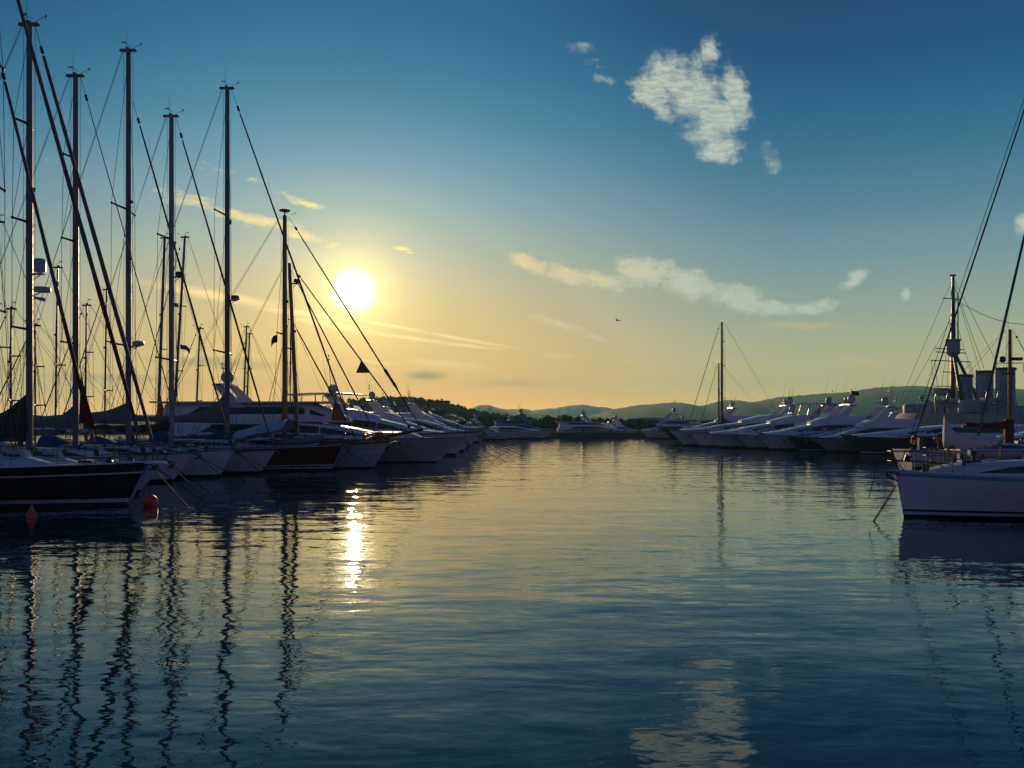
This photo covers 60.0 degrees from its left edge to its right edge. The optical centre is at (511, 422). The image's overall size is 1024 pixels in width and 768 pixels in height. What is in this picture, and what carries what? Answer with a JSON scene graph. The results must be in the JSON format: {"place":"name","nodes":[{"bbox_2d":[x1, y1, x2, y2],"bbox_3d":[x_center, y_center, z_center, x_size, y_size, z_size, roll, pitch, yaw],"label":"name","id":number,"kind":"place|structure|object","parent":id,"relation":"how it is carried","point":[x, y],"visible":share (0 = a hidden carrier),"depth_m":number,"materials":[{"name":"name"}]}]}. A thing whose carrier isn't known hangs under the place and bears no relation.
{"place":"outdoors","nodes":[
{"label":"outdoors","id":0,"kind":"place"},
{"bbox_2d":[79,401,555,426],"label":"hill","id":1,"kind":"structure","parent":0,"point":[451,416],"depth_m":467.01,"materials":[{"name":"plant"}]},
{"bbox_2d":[347,395,519,418],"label":"wood","id":2,"kind":"object","parent":1,"relation":"on","point":[445,405],"visible":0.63,"depth_m":531.11,"materials":[{"name":"green plant"}]},
{"bbox_2d":[357,405,425,412],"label":"yacht","id":3,"kind":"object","parent":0,"point":[400,408],"depth_m":255.00,"materials":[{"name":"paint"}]},
{"bbox_2d":[422,410,447,419],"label":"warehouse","id":4,"kind":"structure","parent":0,"point":[442,413],"depth_m":262.00,"materials":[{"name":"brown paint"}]},
{"bbox_2d":[0,429,1023,767],"bbox_3d":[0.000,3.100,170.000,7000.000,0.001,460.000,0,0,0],"label":"water","id":5,"kind":"structure","parent":0,"point":[594,603],"depth_m":13.95,"materials":[{"name":"teal liquid"}]},
{"bbox_2d":[25,503,36,517],"bbox_3d":[-15.714,2.915,29.000,0.350,0.570,0.350,0,0,0],"label":"cone buoy","id":6,"kind":"object","parent":5,"relation":"on","point":[31,513],"visible":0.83,"depth_m":28.91,"materials":[{"name":"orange plastic"}]},
{"bbox_2d":[0,215,95,446],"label":"sailing yacht","id":7,"kind":"object","parent":5,"relation":"on","point":[39,432],"visible":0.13,"depth_m":56.99,"materials":[{"name":"black paint"}]},
{"bbox_2d":[0,302,116,444],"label":"sailing yacht","id":8,"kind":"object","parent":5,"relation":"on","point":[60,431],"visible":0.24,"depth_m":59.97,"materials":[{"name":"black paint"}]},
{"bbox_2d":[0,319,149,442],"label":"sailing yacht","id":9,"kind":"object","parent":5,"relation":"on","point":[34,397],"visible":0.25,"depth_m":62.95,"materials":[{"name":"black paint"}]},
{"bbox_2d":[14,261,142,435],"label":"sailing yacht","id":10,"kind":"object","parent":5,"relation":"on","point":[56,344],"visible":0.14,"depth_m":67.95,"materials":[{"name":"black paint"}]},
{"bbox_2d":[33,299,162,441],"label":"sailing yacht","id":11,"kind":"object","parent":5,"relation":"on","point":[85,358],"visible":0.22,"depth_m":70.96,"materials":[{"name":"black paint"}]},
{"bbox_2d":[0,0,207,507],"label":"sailing yacht","id":12,"kind":"object","parent":5,"relation":"on","point":[27,478],"visible":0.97,"depth_m":32.75,"materials":[{"name":"black paint"}]},
{"bbox_2d":[0,2,208,495],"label":"sailing yacht","id":13,"kind":"object","parent":5,"relation":"on","point":[23,409],"visible":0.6,"depth_m":38.41,"materials":[{"name":"black paint"}]},
{"bbox_2d":[56,286,163,439],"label":"sailing yacht","id":14,"kind":"object","parent":5,"relation":"on","point":[106,353],"visible":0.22,"depth_m":75.97,"materials":[{"name":"black paint"}]},
{"bbox_2d":[0,62,245,483],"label":"sailing yacht","id":15,"kind":"object","parent":5,"relation":"on","point":[69,418],"visible":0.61,"depth_m":45.87,"materials":[{"name":"black paint"}]},
{"bbox_2d":[0,42,282,478],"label":"sailing yacht","id":16,"kind":"object","parent":5,"relation":"on","point":[192,468],"visible":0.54,"depth_m":49.87,"materials":[{"name":"black paint"}]},
{"bbox_2d":[143,490,157,506],"bbox_3d":[-13.350,2.843,32.750,0.530,0.705,0.530,0,0,-23],"label":"ball buoy","id":17,"kind":"object","parent":5,"relation":"on","point":[150,500],"visible":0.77,"depth_m":32.57,"materials":[{"name":"orange plastic"}]},
{"bbox_2d":[114,233,218,435],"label":"sailing yacht","id":18,"kind":"object","parent":5,"relation":"on","point":[160,341],"visible":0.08,"depth_m":85.89,"materials":[{"name":"black paint"}]},
{"bbox_2d":[55,96,313,474],"bbox_3d":[-19.841,-8.150,53.496,15.817,23.200,4.268,0,0,0],"label":"sailing yacht","id":19,"kind":"object","parent":5,"relation":"on","point":[237,464],"visible":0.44,"depth_m":53.37,"materials":[{"name":"black paint"}]},
{"bbox_2d":[133,232,238,425],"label":"sailing yacht","id":20,"kind":"object","parent":5,"relation":"on","point":[180,306],"visible":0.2,"depth_m":87.93,"materials":[{"name":"black paint"}]},
{"bbox_2d":[178,324,224,400],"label":"sailing yacht","id":21,"kind":"object","parent":5,"relation":"on","point":[198,365],"visible":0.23,"depth_m":96.94,"materials":[{"name":"black paint"}]},
{"bbox_2d":[86,75,376,471],"bbox_3d":[-17.745,-9.650,56.998,18.317,26.200,4.464,0,0,0],"label":"sailing yacht","id":22,"kind":"object","parent":5,"relation":"on","point":[322,455],"visible":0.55,"depth_m":56.86,"materials":[{"name":"white paint"}]},
{"bbox_2d":[269,432,324,445],"bbox_3d":[-13.732,1.118,56.600,3.582,0.956,1.620,0,0,-2],"label":"inflatable dinghy","id":23,"kind":"object","parent":22,"relation":"on","point":[303,441],"visible":0.87,"depth_m":55.94,"materials":[{"name":"grey rubber"}]},
{"bbox_2d":[234,330,276,395],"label":"sailing yacht","id":24,"kind":"object","parent":5,"relation":"on","point":[247,368],"visible":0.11,"depth_m":116.94,"materials":[{"name":"black paint"}]},
{"bbox_2d":[233,321,281,396],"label":"sailing yacht","id":25,"kind":"object","parent":5,"relation":"on","point":[245,377],"visible":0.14,"depth_m":111.94,"materials":[{"name":"black paint"}]},
{"bbox_2d":[133,209,423,469],"bbox_3d":[-15.594,-5.490,59.996,19.273,17.880,4.668,0,0,0],"label":"sailing yacht","id":26,"kind":"object","parent":5,"relation":"on","point":[370,452],"visible":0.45,"depth_m":59.85,"materials":[{"name":"grey paint"}]},
{"bbox_2d":[269,319,328,407],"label":"sailing yacht","id":27,"kind":"object","parent":5,"relation":"on","point":[291,371],"visible":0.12,"depth_m":129.94,"materials":[{"name":"black paint"}]},
{"bbox_2d":[187,253,413,466],"bbox_3d":[-14.921,-4.350,63.495,16.221,15.600,4.268,0,0,0],"label":"sailing yacht","id":28,"kind":"object","parent":5,"relation":"on","point":[337,414],"visible":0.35,"depth_m":63.45,"materials":[{"name":"red paint"}]},
{"bbox_2d":[118,347,506,462],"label":"motor yacht","id":29,"kind":"object","parent":5,"relation":"on","point":[416,448],"visible":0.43,"depth_m":67.06,"materials":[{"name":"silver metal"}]},
{"bbox_2d":[288,355,520,455],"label":"motor yacht","id":30,"kind":"object","parent":5,"relation":"on","point":[358,417],"visible":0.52,"depth_m":81.39,"materials":[{"name":"white paint"}]},
{"bbox_2d":[366,376,517,450],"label":"motor yacht","id":31,"kind":"object","parent":5,"relation":"on","point":[378,408],"visible":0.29,"depth_m":93.58,"materials":[{"name":"blue paint"}]},
{"bbox_2d":[396,380,495,442],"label":"motor yacht","id":32,"kind":"object","parent":5,"relation":"on","point":[418,413],"visible":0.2,"depth_m":119.46,"materials":[{"name":"blue paint"}]},
{"bbox_2d":[379,380,516,447],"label":"motor yacht","id":33,"kind":"object","parent":5,"relation":"on","point":[429,424],"visible":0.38,"depth_m":105.58,"materials":[{"name":"blue paint"}]},
{"bbox_2d":[407,392,502,441],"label":"motor yacht","id":34,"kind":"object","parent":5,"relation":"on","point":[440,419],"visible":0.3,"depth_m":135.61,"materials":[{"name":"blue paint"}]},
{"bbox_2d":[456,420,468,424],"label":"motor yacht","id":35,"kind":"object","parent":5,"relation":"on","point":[462,422],"visible":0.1,"depth_m":184.51,"materials":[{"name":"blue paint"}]},
{"bbox_2d":[473,405,511,439],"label":"motor yacht","id":36,"kind":"object","parent":5,"relation":"on","point":[501,435],"visible":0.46,"depth_m":156.79,"materials":[{"name":"blue paint"}]},
{"bbox_2d":[489,426,551,438],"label":"motor yacht","id":37,"kind":"object","parent":5,"relation":"on","point":[520,433],"visible":0.68,"depth_m":166.52,"materials":[{"name":"white paint"}]},
{"bbox_2d":[492,401,554,437],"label":"motor yacht","id":38,"kind":"object","parent":5,"relation":"on","point":[524,421],"visible":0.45,"depth_m":175.40,"materials":[{"name":"grey paint"}]},
{"bbox_2d":[556,403,623,431],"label":"motor yacht","id":39,"kind":"object","parent":5,"relation":"on","point":[588,425],"visible":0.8,"depth_m":185.90,"materials":[{"name":"white paint"}]},
{"bbox_2d":[548,432,646,437],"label":"quay","id":40,"kind":"structure","parent":5,"relation":"in","point":[597,435],"depth_m":179.50,"materials":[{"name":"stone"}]},
{"bbox_2d":[599,422,612,427],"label":"motor yacht","id":41,"kind":"object","parent":5,"relation":"on","point":[608,424],"visible":0.05,"depth_m":197.56,"materials":[{"name":"white paint"}]},
{"bbox_2d":[609,412,638,431],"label":"motor yacht","id":42,"kind":"object","parent":5,"relation":"on","point":[619,424],"visible":0.43,"depth_m":193.97,"materials":[{"name":"white paint"}]},
{"bbox_2d":[641,400,701,438],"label":"motor yacht","id":43,"kind":"object","parent":5,"relation":"on","point":[652,432],"visible":0.58,"depth_m":167.81,"materials":[{"name":"white paint"}]},
{"bbox_2d":[646,395,753,441],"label":"motor yacht","id":44,"kind":"object","parent":5,"relation":"on","point":[730,410],"visible":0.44,"depth_m":141.60,"materials":[{"name":"white paint"}]},
{"bbox_2d":[650,384,794,445],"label":"motor yacht","id":45,"kind":"object","parent":5,"relation":"on","point":[756,419],"visible":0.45,"depth_m":115.68,"materials":[{"name":"white paint"}]},
{"bbox_2d":[684,322,775,428],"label":"sailing yacht","id":46,"kind":"object","parent":5,"relation":"on","point":[724,420],"visible":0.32,"depth_m":135.87,"materials":[{"name":"black paint"}]},
{"bbox_2d":[700,363,763,424],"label":"sailing yacht","id":47,"kind":"object","parent":5,"relation":"on","point":[719,393],"visible":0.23,"depth_m":141.92,"materials":[{"name":"black paint"}]},
{"bbox_2d":[672,392,797,446],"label":"motor yacht","id":48,"kind":"object","parent":5,"relation":"on","point":[708,441],"visible":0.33,"depth_m":112.23,"materials":[{"name":"white paint"}]},
{"bbox_2d":[733,416,815,448],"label":"motor yacht","id":49,"kind":"object","parent":5,"relation":"on","point":[750,441],"visible":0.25,"depth_m":103.17,"materials":[{"name":"grey paint"}]},
{"bbox_2d":[703,381,858,447],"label":"motor yacht","id":50,"kind":"object","parent":5,"relation":"on","point":[723,439],"visible":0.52,"depth_m":106.72,"materials":[{"name":"white paint"}]},
{"bbox_2d":[754,382,865,449],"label":"motor yacht","id":51,"kind":"object","parent":5,"relation":"on","point":[834,419],"visible":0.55,"depth_m":97.61,"materials":[{"name":"blue paint"}]},
{"bbox_2d":[783,389,899,450],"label":"motor yacht","id":52,"kind":"object","parent":5,"relation":"on","point":[799,443],"visible":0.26,"depth_m":95.12,"materials":[{"name":"white paint"}]},
{"bbox_2d":[805,382,919,451],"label":"motor yacht","id":53,"kind":"object","parent":5,"relation":"on","point":[871,421],"visible":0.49,"depth_m":90.82,"materials":[{"name":"blue paint"}]},
{"bbox_2d":[836,425,1023,453],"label":"motor yacht","id":54,"kind":"object","parent":5,"relation":"on","point":[882,442],"visible":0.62,"depth_m":85.36,"materials":[{"name":"white paint"}]},
{"bbox_2d":[868,99,1023,521],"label":"sailing yacht","id":55,"kind":"object","parent":5,"relation":"on","point":[964,488],"visible":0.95,"depth_m":28.42,"materials":[{"name":"white paint"}]},
{"bbox_2d":[885,274,1023,425],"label":"warship","id":56,"kind":"object","parent":5,"relation":"on","point":[963,408],"visible":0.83,"depth_m":170.65,"materials":[{"name":"grey paint"}]},
{"bbox_2d":[892,329,1023,468],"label":"sailing yacht","id":57,"kind":"object","parent":5,"relation":"on","point":[1011,447],"visible":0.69,"depth_m":59.75,"materials":[{"name":"black paint"}]},
{"bbox_2d":[922,234,1023,468],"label":"sailing yacht","id":58,"kind":"object","parent":5,"relation":"on","point":[951,438],"visible":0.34,"depth_m":35.92,"materials":[{"name":"white paint"}]},
{"bbox_2d":[957,431,1023,442],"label":"motor yacht","id":59,"kind":"object","parent":5,"relation":"on","point":[1019,435],"visible":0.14,"depth_m":70.78,"materials":[{"name":"white paint"}]},
{"bbox_2d":[0,0,1023,415],"label":"sky","id":60,"kind":"structure","parent":0,"point":[484,187],"materials":[{"name":"blue"}]},
{"bbox_2d":[473,405,574,420],"bbox_3d":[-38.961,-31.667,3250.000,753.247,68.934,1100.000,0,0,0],"label":"hill","id":61,"kind":"structure","parent":0,"point":[490,409],"depth_m":2975.43,"materials":[{"name":"green plant"}]},
{"bbox_2d":[533,405,611,417],"bbox_3d":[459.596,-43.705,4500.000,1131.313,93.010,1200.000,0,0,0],"label":"mountain","id":62,"kind":"structure","parent":0,"point":[574,411],"depth_m":4222.10,"materials":[{"name":"green"}]},
{"bbox_2d":[623,417,688,422],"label":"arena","id":63,"kind":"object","parent":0,"point":[660,419],"visible":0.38,"depth_m":567.99,"materials":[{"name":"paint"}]},
{"bbox_2d":[581,386,1023,421],"bbox_3d":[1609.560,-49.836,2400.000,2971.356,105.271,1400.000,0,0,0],"label":"hill","id":64,"kind":"structure","parent":0,"point":[866,400],"depth_m":2013.35,"materials":[{"name":"green plant"}]},
{"label":"ground","id":65,"kind":"structure","parent":0,"visible":0},
{"bbox_2d":[472,414,713,429],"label":"wood","id":66,"kind":"object","parent":65,"relation":"on","point":[547,421],"visible":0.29,"depth_m":273.75,"materials":[{"name":"green plant"}]}
]}

